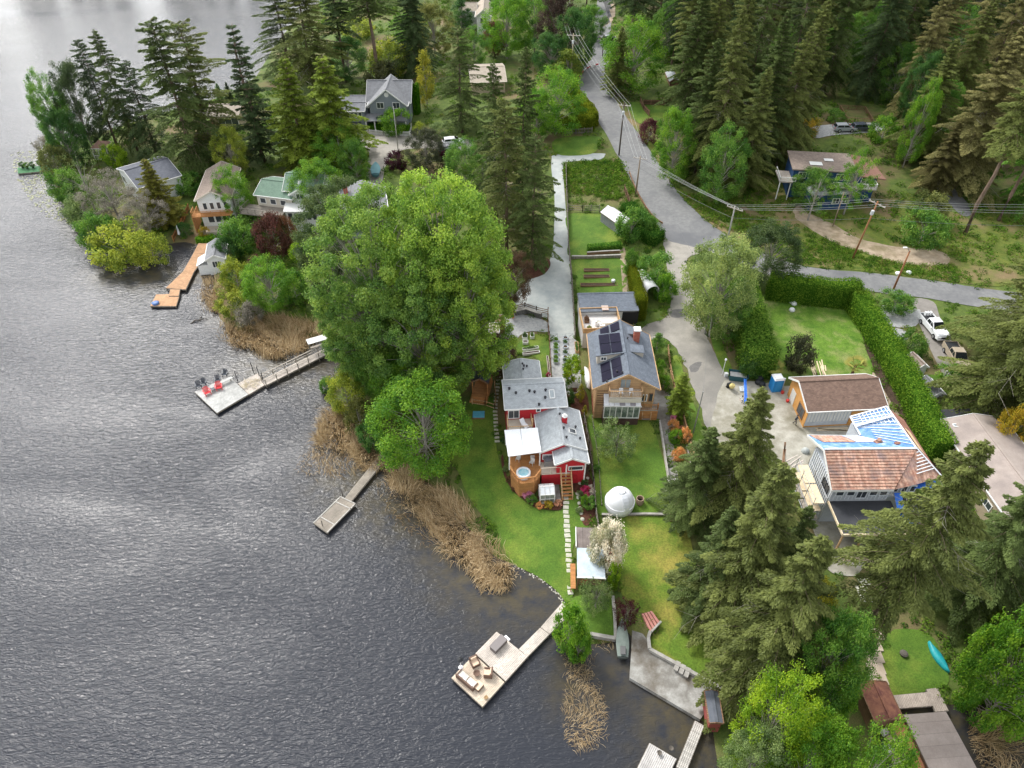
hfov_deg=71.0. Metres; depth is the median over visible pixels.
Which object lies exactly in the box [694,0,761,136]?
fir tree
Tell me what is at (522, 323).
gravel patio
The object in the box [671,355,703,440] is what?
lane bank lawn
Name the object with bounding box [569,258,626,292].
garden lawn
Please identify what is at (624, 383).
balcony door
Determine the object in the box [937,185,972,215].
forest drive
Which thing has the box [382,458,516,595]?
reeds
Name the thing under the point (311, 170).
leafy tree
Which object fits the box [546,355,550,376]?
planter
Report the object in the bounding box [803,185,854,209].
blue annex
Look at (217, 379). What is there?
deck chair
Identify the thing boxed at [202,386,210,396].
deck chair
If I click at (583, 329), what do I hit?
roof terrace
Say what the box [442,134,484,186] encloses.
leafy tree
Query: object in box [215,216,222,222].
window
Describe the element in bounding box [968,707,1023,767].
reeds
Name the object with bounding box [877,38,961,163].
fir tree
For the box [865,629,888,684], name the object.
wooden steps
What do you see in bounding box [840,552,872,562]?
lumber pile
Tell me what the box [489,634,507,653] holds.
storage box
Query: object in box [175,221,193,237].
shrub
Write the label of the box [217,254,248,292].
shrub
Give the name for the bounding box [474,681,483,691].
ottoman
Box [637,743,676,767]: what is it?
plank dock
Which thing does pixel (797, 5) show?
fir tree
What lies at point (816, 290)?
hedge
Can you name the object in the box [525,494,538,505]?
shrub
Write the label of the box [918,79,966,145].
leafy tree
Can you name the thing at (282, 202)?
window
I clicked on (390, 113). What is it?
shrub
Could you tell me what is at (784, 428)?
construction yard
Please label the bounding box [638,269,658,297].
shelter tent
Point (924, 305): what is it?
truck drive
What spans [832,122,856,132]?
parked car
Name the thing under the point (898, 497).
blue tarp
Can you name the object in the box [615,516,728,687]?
lawn
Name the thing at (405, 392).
leafy tree
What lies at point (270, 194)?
green roofed house
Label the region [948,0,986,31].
fir tree
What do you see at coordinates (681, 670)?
slab bench
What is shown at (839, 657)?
leafy tree
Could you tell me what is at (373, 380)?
leafy tree
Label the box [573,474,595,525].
rock garden bed
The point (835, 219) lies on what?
power line
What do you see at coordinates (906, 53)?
leafy tree
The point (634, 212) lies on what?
shrub
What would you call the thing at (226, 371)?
deck chair
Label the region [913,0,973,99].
fir tree
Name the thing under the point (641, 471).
chalet lawn
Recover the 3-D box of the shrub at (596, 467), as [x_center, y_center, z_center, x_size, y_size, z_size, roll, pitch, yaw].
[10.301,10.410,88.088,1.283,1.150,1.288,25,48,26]
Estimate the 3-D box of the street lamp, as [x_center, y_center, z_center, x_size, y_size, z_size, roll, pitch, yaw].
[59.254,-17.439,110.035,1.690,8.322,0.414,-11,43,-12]
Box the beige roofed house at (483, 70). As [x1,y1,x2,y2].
[469,63,506,94]
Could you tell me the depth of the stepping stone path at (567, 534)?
81.56 m
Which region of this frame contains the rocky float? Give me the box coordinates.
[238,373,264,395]
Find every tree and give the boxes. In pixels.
[23,66,78,156]
[30,135,55,157]
[37,107,92,168]
[45,57,106,152]
[56,149,110,210]
[69,39,140,147]
[73,168,139,222]
[87,29,158,156]
[110,60,169,161]
[116,186,169,237]
[135,16,235,182]
[135,158,187,232]
[158,18,252,161]
[208,124,248,176]
[209,162,254,222]
[214,83,223,102]
[223,82,235,102]
[225,25,289,164]
[238,252,300,311]
[250,0,306,79]
[265,56,328,175]
[270,0,353,92]
[285,156,343,216]
[289,173,390,296]
[298,55,388,171]
[300,177,438,368]
[309,116,365,173]
[316,267,403,379]
[317,0,369,81]
[328,35,368,82]
[333,0,400,78]
[335,137,370,183]
[350,346,394,400]
[362,365,472,480]
[363,268,480,404]
[367,353,418,413]
[372,166,514,353]
[381,0,441,79]
[403,126,445,171]
[410,237,517,390]
[413,0,455,57]
[415,48,435,107]
[434,25,492,135]
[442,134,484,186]
[447,0,474,32]
[459,24,492,67]
[459,62,520,211]
[461,153,501,192]
[477,331,516,379]
[478,99,531,250]
[480,0,532,58]
[482,20,504,56]
[487,46,555,221]
[497,249,533,304]
[508,133,564,273]
[511,0,556,52]
[518,90,559,139]
[524,64,588,135]
[531,31,568,73]
[534,0,581,61]
[552,47,583,82]
[556,6,597,69]
[576,384,584,402]
[579,577,613,616]
[581,4,608,39]
[581,405,587,415]
[592,416,639,462]
[599,0,663,65]
[599,13,668,93]
[599,27,636,97]
[612,596,640,630]
[618,0,662,49]
[644,1,663,19]
[645,426,729,550]
[649,0,694,64]
[650,0,683,56]
[650,105,698,182]
[651,332,665,355]
[652,0,719,125]
[660,0,713,94]
[662,461,803,673]
[663,0,696,36]
[664,372,694,424]
[666,38,726,180]
[666,505,742,628]
[673,0,727,98]
[673,0,732,61]
[676,231,763,339]
[677,386,789,540]
[680,7,754,195]
[688,0,730,125]
[690,533,842,733]
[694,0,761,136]
[697,119,755,203]
[707,277,754,342]
[710,0,741,46]
[712,67,780,197]
[717,715,795,767]
[718,0,765,88]
[721,47,760,97]
[722,658,829,767]
[726,0,767,69]
[729,0,738,16]
[731,9,802,173]
[734,0,783,120]
[737,215,806,290]
[752,0,800,71]
[757,23,801,105]
[759,0,786,35]
[761,26,817,170]
[764,705,858,767]
[770,0,815,37]
[770,1,808,88]
[771,0,834,151]
[772,0,822,109]
[779,1,813,52]
[779,603,882,719]
[780,607,852,700]
[781,504,818,556]
[782,23,817,59]
[790,165,838,209]
[791,166,840,220]
[793,0,841,48]
[805,657,862,738]
[806,0,863,99]
[814,713,920,767]
[818,438,996,667]
[820,0,859,61]
[823,10,869,77]
[824,0,865,29]
[834,145,881,214]
[839,0,912,105]
[847,0,888,59]
[852,0,893,73]
[853,0,871,32]
[861,0,886,10]
[864,0,928,92]
[871,41,924,102]
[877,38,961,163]
[883,0,956,125]
[889,0,931,62]
[895,75,944,167]
[896,47,944,127]
[908,26,1023,211]
[910,0,952,59]
[910,121,965,196]
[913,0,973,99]
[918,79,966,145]
[919,482,1023,648]
[925,285,1023,436]
[927,53,1023,167]
[935,258,1023,364]
[937,0,999,128]
[941,1,980,79]
[942,0,1008,89]
[946,0,1000,41]
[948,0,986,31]
[949,604,1023,742]
[959,58,993,111]
[963,80,1023,234]
[965,0,1023,112]
[966,0,1011,43]
[967,0,1023,56]
[974,574,1023,650]
[990,127,1023,220]
[993,583,1023,659]
[994,2,1023,70]
[996,161,1023,221]
[1006,689,1023,725]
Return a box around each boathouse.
[196,238,228,274]
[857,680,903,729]
[892,712,975,767]
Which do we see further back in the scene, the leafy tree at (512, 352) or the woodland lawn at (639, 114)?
the woodland lawn at (639, 114)
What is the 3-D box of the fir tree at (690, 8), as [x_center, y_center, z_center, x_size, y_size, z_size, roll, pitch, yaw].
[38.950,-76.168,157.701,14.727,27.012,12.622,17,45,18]
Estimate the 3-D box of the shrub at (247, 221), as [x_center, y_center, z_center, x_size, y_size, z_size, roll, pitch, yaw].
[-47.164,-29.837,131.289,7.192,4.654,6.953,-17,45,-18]
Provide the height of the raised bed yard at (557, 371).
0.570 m
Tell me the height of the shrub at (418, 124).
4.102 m
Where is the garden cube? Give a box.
[881,728,889,736]
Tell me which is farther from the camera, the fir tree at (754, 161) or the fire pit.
the fir tree at (754, 161)
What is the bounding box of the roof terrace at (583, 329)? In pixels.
[578,307,619,347]
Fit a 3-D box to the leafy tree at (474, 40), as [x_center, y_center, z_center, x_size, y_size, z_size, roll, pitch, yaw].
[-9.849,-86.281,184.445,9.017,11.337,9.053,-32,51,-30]
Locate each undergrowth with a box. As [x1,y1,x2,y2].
[43,0,1023,281]
[192,189,1020,767]
[216,231,310,318]
[361,40,412,77]
[468,500,497,545]
[562,157,634,200]
[677,188,796,243]
[684,168,797,221]
[773,235,959,282]
[887,189,1023,272]
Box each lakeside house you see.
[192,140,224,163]
[208,103,245,128]
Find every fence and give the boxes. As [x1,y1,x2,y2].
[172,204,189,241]
[369,129,409,135]
[472,399,493,407]
[514,302,547,314]
[547,307,551,376]
[552,127,592,133]
[566,166,568,240]
[568,204,599,211]
[568,241,575,338]
[583,412,598,526]
[592,415,601,505]
[624,184,630,200]
[640,96,649,115]
[643,98,671,104]
[667,345,675,387]
[682,413,694,456]
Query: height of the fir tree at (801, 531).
18.647 m
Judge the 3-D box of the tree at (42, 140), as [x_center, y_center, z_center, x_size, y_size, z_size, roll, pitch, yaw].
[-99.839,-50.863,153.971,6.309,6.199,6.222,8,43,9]
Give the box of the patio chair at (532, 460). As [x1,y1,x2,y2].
[529,457,534,465]
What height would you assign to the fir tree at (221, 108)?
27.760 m
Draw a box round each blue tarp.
[744,379,746,403]
[894,493,903,509]
[914,481,935,488]
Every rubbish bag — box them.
[755,379,760,384]
[759,381,765,386]
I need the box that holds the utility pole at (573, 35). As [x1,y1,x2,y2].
[567,33,579,70]
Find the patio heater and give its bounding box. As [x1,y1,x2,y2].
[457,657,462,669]
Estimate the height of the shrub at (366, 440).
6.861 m
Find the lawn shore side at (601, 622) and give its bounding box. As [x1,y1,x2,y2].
[568,594,613,635]
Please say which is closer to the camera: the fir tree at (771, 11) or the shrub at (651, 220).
the shrub at (651, 220)
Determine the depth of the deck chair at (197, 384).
100.15 m
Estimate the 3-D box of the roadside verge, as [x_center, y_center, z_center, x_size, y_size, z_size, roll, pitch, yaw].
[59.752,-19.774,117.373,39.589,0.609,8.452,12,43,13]
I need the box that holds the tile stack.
[873,437,882,443]
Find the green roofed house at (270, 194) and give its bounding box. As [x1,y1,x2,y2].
[239,176,293,223]
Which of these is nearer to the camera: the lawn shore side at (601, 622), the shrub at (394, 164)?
the lawn shore side at (601, 622)
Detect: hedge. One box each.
[195,233,215,243]
[368,122,391,132]
[393,124,410,133]
[412,83,420,114]
[558,112,595,133]
[566,88,598,126]
[587,240,622,251]
[618,199,665,247]
[626,261,647,320]
[722,275,781,380]
[764,269,865,308]
[844,288,958,462]
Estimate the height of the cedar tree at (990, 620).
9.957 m
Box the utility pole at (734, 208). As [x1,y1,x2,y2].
[725,205,742,244]
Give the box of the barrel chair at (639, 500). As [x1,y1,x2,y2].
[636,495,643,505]
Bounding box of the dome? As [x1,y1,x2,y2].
[605,486,634,516]
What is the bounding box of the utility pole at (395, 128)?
[393,106,397,148]
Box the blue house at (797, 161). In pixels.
[775,150,885,201]
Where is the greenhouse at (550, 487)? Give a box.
[538,483,554,502]
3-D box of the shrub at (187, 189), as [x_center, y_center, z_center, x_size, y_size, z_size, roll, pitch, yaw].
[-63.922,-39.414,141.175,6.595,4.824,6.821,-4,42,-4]
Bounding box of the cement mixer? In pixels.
[726,382,734,388]
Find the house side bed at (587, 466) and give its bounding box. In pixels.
[581,415,589,475]
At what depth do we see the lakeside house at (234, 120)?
162.56 m
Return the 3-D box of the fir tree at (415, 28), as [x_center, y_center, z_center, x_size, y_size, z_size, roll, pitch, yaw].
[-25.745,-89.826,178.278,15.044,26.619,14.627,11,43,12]
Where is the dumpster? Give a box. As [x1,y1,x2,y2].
[729,369,748,381]
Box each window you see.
[202,203,207,209]
[207,217,215,222]
[209,202,214,209]
[211,260,220,267]
[215,202,221,208]
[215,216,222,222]
[218,118,238,123]
[259,197,266,203]
[270,199,276,204]
[280,200,285,205]
[376,102,383,108]
[392,102,399,108]
[542,454,552,459]
[568,465,583,470]
[648,393,654,401]
[796,401,804,419]
[821,476,829,494]
[831,198,839,203]
[835,492,844,495]
[845,492,855,495]
[868,492,878,495]
[878,492,887,495]
[900,486,908,491]
[908,485,917,491]
[981,499,992,511]
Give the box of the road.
[579,0,1021,309]
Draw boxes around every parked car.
[436,143,459,151]
[441,136,464,143]
[600,34,616,40]
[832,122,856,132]
[850,122,872,131]
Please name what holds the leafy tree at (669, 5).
on the ground at (883, 188)
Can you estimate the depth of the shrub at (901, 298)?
107.23 m
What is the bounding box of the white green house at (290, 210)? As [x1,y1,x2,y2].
[282,171,328,231]
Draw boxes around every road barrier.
[578,63,598,85]
[629,171,662,223]
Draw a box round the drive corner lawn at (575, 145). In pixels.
[552,136,600,155]
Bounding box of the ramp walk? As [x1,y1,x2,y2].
[660,419,677,480]
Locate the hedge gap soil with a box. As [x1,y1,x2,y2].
[862,336,941,474]
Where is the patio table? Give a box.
[602,320,613,324]
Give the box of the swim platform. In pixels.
[17,165,50,174]
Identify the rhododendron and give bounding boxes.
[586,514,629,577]
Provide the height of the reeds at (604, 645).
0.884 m
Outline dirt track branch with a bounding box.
[604,2,614,26]
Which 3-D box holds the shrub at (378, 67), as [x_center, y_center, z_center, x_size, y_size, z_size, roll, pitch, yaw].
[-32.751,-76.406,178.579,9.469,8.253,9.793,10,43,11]
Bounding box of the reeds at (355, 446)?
[308,402,387,473]
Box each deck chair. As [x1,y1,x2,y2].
[194,380,201,388]
[199,377,206,385]
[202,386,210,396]
[214,374,220,382]
[214,381,222,389]
[221,368,228,376]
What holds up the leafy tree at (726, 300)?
on the ground at (883, 188)
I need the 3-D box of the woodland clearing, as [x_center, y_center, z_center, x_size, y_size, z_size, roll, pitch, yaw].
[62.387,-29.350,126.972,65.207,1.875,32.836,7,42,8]
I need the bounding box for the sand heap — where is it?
[801,447,809,454]
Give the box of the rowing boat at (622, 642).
[616,619,628,659]
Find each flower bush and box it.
[522,491,532,497]
[536,501,544,509]
[543,500,553,508]
[554,499,561,506]
[580,485,590,492]
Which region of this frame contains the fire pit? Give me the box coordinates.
[900,649,907,657]
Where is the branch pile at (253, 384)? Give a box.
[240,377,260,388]
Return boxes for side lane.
[641,239,728,427]
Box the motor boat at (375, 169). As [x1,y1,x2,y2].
[371,161,379,177]
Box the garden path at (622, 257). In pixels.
[620,248,628,291]
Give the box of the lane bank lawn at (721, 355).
[703,298,731,375]
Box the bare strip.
[872,372,898,414]
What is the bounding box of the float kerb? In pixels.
[313,496,355,532]
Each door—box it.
[508,410,519,418]
[619,378,631,388]
[622,312,638,324]
[774,381,782,391]
[789,388,795,404]
[854,492,867,498]
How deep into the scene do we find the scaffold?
81.06 m
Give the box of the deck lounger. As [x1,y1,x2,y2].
[519,418,528,427]
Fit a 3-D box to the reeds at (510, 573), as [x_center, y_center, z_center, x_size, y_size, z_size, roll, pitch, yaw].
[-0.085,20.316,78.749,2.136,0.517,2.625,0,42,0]
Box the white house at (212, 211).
[190,161,243,235]
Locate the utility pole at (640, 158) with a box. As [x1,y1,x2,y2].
[633,156,646,195]
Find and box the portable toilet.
[768,373,784,391]
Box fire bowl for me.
[473,670,479,675]
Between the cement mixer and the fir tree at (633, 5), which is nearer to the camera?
the cement mixer
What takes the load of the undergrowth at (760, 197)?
on the woodland clearing
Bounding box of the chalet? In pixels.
[586,319,660,424]
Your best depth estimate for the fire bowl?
69.44 m
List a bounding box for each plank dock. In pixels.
[150,294,179,307]
[166,243,206,298]
[195,376,248,414]
[261,348,336,386]
[313,453,387,533]
[451,658,504,707]
[475,603,564,682]
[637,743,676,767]
[675,721,703,767]
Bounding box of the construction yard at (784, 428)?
[711,380,866,575]
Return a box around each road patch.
[642,320,666,336]
[669,309,686,317]
[689,362,701,371]
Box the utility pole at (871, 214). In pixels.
[852,200,885,257]
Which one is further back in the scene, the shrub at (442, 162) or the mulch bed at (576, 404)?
the shrub at (442, 162)
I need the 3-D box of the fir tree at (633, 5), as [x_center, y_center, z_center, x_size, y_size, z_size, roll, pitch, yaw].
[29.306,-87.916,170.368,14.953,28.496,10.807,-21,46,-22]
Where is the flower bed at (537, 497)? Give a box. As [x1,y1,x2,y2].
[501,455,563,509]
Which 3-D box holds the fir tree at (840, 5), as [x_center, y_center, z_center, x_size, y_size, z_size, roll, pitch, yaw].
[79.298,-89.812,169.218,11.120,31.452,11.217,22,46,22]
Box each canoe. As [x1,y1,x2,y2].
[584,366,590,388]
[928,641,949,672]
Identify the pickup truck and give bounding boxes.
[918,311,950,340]
[942,341,970,365]
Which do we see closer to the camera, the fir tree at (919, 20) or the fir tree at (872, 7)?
the fir tree at (919, 20)
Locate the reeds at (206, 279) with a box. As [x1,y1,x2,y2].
[198,272,226,312]
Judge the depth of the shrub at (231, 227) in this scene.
123.19 m
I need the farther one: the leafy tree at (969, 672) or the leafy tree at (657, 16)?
the leafy tree at (657, 16)
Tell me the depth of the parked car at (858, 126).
150.06 m
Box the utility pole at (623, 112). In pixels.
[618,103,630,154]
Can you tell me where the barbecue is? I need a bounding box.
[544,457,552,466]
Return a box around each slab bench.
[673,660,680,671]
[678,664,685,674]
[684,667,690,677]
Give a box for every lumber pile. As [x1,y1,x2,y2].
[782,442,785,462]
[785,455,803,467]
[811,361,825,375]
[815,427,847,430]
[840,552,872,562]
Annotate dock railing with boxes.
[260,338,347,387]
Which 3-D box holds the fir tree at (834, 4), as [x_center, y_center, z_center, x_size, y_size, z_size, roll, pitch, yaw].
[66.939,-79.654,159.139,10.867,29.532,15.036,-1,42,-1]
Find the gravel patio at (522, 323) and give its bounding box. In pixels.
[500,313,549,358]
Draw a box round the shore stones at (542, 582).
[513,564,564,603]
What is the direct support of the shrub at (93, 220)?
on the ground at (883, 188)
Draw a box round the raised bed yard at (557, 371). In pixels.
[550,336,580,393]
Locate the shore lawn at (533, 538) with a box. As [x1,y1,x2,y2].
[450,396,588,601]
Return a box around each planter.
[522,331,527,339]
[522,346,538,350]
[522,350,539,355]
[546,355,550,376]
[574,341,578,353]
[580,283,617,286]
[583,275,609,277]
[584,268,609,271]
[584,316,589,322]
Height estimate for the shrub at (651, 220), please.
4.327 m
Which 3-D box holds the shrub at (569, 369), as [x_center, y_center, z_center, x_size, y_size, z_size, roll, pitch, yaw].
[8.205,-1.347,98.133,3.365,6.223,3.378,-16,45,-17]
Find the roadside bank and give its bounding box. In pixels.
[627,118,764,249]
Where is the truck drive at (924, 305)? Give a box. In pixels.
[912,298,950,373]
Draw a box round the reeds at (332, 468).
[294,447,356,482]
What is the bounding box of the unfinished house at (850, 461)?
[807,406,940,548]
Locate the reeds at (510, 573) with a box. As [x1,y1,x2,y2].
[504,561,518,577]
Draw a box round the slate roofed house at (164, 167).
[116,156,183,199]
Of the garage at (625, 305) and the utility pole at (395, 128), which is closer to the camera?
the garage at (625, 305)
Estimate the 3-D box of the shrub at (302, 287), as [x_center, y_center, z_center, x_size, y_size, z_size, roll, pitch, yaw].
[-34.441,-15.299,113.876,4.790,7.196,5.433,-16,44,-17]
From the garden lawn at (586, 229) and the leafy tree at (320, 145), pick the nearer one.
the garden lawn at (586, 229)
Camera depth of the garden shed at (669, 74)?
172.18 m
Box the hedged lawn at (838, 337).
[760,293,872,379]
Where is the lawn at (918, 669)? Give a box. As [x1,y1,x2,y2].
[882,628,948,696]
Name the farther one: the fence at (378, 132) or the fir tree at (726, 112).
the fence at (378, 132)
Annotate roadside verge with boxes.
[758,238,1008,285]
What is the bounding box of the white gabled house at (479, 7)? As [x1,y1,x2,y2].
[458,0,491,34]
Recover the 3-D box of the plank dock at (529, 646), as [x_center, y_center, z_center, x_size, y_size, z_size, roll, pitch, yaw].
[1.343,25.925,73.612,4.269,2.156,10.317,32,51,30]
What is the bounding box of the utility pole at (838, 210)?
[832,192,844,225]
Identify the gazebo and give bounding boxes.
[90,140,110,159]
[470,362,492,403]
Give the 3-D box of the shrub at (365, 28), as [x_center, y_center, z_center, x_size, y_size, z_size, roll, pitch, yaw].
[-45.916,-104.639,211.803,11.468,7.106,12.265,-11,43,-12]
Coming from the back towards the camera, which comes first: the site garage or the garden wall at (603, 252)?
the garden wall at (603, 252)
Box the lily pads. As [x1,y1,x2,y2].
[10,151,66,222]
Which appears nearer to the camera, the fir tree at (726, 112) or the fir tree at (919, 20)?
the fir tree at (726, 112)
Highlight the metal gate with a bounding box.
[550,333,572,339]
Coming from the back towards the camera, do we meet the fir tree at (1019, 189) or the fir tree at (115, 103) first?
the fir tree at (115, 103)
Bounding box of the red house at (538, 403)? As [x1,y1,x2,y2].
[501,358,589,499]
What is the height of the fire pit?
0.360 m
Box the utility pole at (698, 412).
[693,391,703,432]
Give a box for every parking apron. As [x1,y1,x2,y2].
[881,305,920,327]
[894,328,907,338]
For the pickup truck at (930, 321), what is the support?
on the truck drive at (924, 305)
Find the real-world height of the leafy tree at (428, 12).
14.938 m
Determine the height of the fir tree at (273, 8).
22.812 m
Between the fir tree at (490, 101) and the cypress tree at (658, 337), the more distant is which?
the fir tree at (490, 101)
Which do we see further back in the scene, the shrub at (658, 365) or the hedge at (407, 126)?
the hedge at (407, 126)
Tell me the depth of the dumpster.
98.31 m
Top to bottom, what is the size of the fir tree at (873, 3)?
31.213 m
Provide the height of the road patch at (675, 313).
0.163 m
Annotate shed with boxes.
[570,527,605,591]
[600,205,632,232]
[665,69,679,85]
[702,690,723,731]
[907,351,929,374]
[922,375,946,404]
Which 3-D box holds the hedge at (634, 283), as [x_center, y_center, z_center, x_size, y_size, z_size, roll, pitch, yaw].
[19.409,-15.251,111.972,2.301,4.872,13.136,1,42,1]
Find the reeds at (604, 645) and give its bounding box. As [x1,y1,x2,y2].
[589,639,613,655]
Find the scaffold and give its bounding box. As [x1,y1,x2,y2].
[795,457,827,522]
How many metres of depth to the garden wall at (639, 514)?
83.13 m
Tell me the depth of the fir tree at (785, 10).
192.01 m
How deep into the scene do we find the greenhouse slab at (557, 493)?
85.92 m
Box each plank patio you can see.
[887,728,904,766]
[894,688,948,712]
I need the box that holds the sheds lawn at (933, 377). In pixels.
[923,375,979,408]
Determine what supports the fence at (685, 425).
on the ground at (883, 188)
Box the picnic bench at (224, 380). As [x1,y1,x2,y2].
[210,376,231,387]
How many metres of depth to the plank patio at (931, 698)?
67.60 m
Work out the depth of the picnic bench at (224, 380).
100.64 m
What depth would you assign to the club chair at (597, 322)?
103.88 m
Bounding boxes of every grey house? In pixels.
[329,74,415,132]
[339,180,387,238]
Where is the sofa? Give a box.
[455,669,477,691]
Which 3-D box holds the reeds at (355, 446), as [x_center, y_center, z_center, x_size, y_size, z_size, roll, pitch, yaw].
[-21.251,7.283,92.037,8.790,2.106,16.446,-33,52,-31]
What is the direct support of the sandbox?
on the shore lawn at (533, 538)
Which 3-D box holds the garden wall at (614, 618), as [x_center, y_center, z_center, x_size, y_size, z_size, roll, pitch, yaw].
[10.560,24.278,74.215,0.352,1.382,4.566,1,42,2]
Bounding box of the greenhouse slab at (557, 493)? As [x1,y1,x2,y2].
[540,482,560,503]
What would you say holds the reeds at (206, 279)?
in the lake water
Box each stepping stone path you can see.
[493,370,500,442]
[563,493,572,594]
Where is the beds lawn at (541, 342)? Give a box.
[514,334,551,377]
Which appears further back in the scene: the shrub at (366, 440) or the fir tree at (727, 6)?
the fir tree at (727, 6)
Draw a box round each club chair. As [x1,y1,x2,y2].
[469,654,480,668]
[483,667,492,678]
[595,319,600,325]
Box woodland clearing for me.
[684,167,1023,282]
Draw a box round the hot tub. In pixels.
[516,467,530,480]
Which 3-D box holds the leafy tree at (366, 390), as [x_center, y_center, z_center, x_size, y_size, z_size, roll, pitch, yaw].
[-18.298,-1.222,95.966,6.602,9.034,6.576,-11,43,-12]
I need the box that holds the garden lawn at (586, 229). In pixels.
[565,213,623,259]
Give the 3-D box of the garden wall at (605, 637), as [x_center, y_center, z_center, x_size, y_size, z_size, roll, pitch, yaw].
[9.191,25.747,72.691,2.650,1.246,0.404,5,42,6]
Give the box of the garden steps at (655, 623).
[642,611,661,632]
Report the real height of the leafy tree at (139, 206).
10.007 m
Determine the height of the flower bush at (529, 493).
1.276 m
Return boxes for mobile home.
[939,408,1023,524]
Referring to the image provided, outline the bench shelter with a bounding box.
[306,335,325,349]
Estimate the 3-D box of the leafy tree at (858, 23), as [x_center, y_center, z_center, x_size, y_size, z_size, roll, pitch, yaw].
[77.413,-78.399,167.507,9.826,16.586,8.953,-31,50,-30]
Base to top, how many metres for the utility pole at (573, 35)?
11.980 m
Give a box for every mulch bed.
[522,258,550,278]
[567,387,588,414]
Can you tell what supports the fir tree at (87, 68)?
on the ground at (883, 188)
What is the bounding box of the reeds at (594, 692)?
[562,655,608,753]
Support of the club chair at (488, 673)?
on the plank dock at (467, 669)
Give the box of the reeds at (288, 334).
[216,309,321,363]
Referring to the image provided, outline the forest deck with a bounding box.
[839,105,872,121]
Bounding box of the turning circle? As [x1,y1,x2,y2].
[356,130,470,182]
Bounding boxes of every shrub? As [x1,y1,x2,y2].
[35,143,76,186]
[38,165,89,201]
[57,191,102,229]
[71,210,122,253]
[83,215,151,273]
[98,143,128,168]
[128,228,172,269]
[174,169,202,196]
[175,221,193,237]
[198,226,209,236]
[199,150,224,172]
[211,235,244,261]
[212,288,253,320]
[213,213,256,256]
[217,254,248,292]
[233,300,264,328]
[236,214,265,233]
[247,253,263,270]
[249,210,291,259]
[277,215,296,248]
[281,267,308,306]
[288,241,317,263]
[319,377,332,393]
[324,369,364,415]
[339,16,375,41]
[342,395,373,434]
[354,412,385,453]
[362,59,398,81]
[367,35,411,77]
[378,106,411,136]
[384,149,407,170]
[386,13,429,41]
[412,120,423,134]
[429,120,452,141]
[438,150,455,168]
[502,466,508,471]
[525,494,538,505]
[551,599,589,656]
[561,353,584,384]
[565,382,575,406]
[566,625,592,664]
[575,507,583,513]
[580,494,587,507]
[581,479,588,485]
[582,495,598,510]
[591,464,601,472]
[607,561,622,587]
[614,205,649,243]
[624,247,638,276]
[636,249,674,294]
[638,116,660,143]
[640,215,661,229]
[652,270,679,303]
[656,358,665,376]
[659,374,669,388]
[667,418,679,429]
[668,428,683,444]
[671,446,685,461]
[677,426,692,444]
[739,350,762,378]
[783,331,819,375]
[803,117,823,137]
[817,575,839,606]
[827,108,846,122]
[866,113,902,146]
[874,286,917,316]
[898,205,954,250]
[898,327,929,358]
[909,186,951,225]
[935,362,969,385]
[993,403,1023,441]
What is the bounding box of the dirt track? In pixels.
[793,206,949,265]
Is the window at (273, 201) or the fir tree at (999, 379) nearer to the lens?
the fir tree at (999, 379)
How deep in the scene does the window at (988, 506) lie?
81.03 m
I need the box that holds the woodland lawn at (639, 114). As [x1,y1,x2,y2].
[629,101,668,123]
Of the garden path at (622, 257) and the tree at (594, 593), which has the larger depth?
the garden path at (622, 257)
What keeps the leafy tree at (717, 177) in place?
on the ground at (883, 188)
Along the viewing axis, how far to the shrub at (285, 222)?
124.44 m
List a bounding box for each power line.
[562,16,1023,204]
[567,29,1023,225]
[568,26,981,206]
[577,36,1016,210]
[581,37,995,212]
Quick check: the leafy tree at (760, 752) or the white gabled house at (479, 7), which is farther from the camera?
the white gabled house at (479, 7)
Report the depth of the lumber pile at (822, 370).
99.67 m
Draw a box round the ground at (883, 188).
[47,0,1023,767]
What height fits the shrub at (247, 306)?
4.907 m
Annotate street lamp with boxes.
[893,247,909,288]
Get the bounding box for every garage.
[577,292,638,324]
[787,373,888,426]
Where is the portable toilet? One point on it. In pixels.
(776, 382)
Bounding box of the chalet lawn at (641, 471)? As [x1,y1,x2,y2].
[587,414,668,516]
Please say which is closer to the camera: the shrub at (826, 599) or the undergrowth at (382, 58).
the shrub at (826, 599)
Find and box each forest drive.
[813,122,884,137]
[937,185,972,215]
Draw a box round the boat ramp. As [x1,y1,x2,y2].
[629,630,717,720]
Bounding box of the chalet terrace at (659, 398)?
[652,389,679,425]
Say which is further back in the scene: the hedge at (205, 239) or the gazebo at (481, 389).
the hedge at (205, 239)
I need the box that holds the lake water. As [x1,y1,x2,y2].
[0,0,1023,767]
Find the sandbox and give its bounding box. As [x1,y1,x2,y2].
[472,411,484,418]
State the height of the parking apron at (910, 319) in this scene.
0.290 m
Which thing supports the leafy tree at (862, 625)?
on the ground at (883, 188)
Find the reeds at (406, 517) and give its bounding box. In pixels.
[377,484,435,552]
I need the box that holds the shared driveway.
[515,153,604,338]
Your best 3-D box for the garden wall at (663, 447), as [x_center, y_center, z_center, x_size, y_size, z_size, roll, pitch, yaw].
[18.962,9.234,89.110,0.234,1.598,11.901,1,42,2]
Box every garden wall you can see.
[515,307,541,318]
[572,254,620,258]
[587,250,619,254]
[591,632,615,641]
[602,512,664,516]
[611,596,616,636]
[647,630,651,650]
[649,648,721,688]
[659,420,669,481]
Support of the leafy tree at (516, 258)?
on the ground at (883, 188)
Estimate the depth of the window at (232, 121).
162.56 m
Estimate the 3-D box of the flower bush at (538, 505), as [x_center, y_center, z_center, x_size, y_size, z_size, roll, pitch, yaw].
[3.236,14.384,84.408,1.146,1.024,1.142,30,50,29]
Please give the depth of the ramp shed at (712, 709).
65.20 m

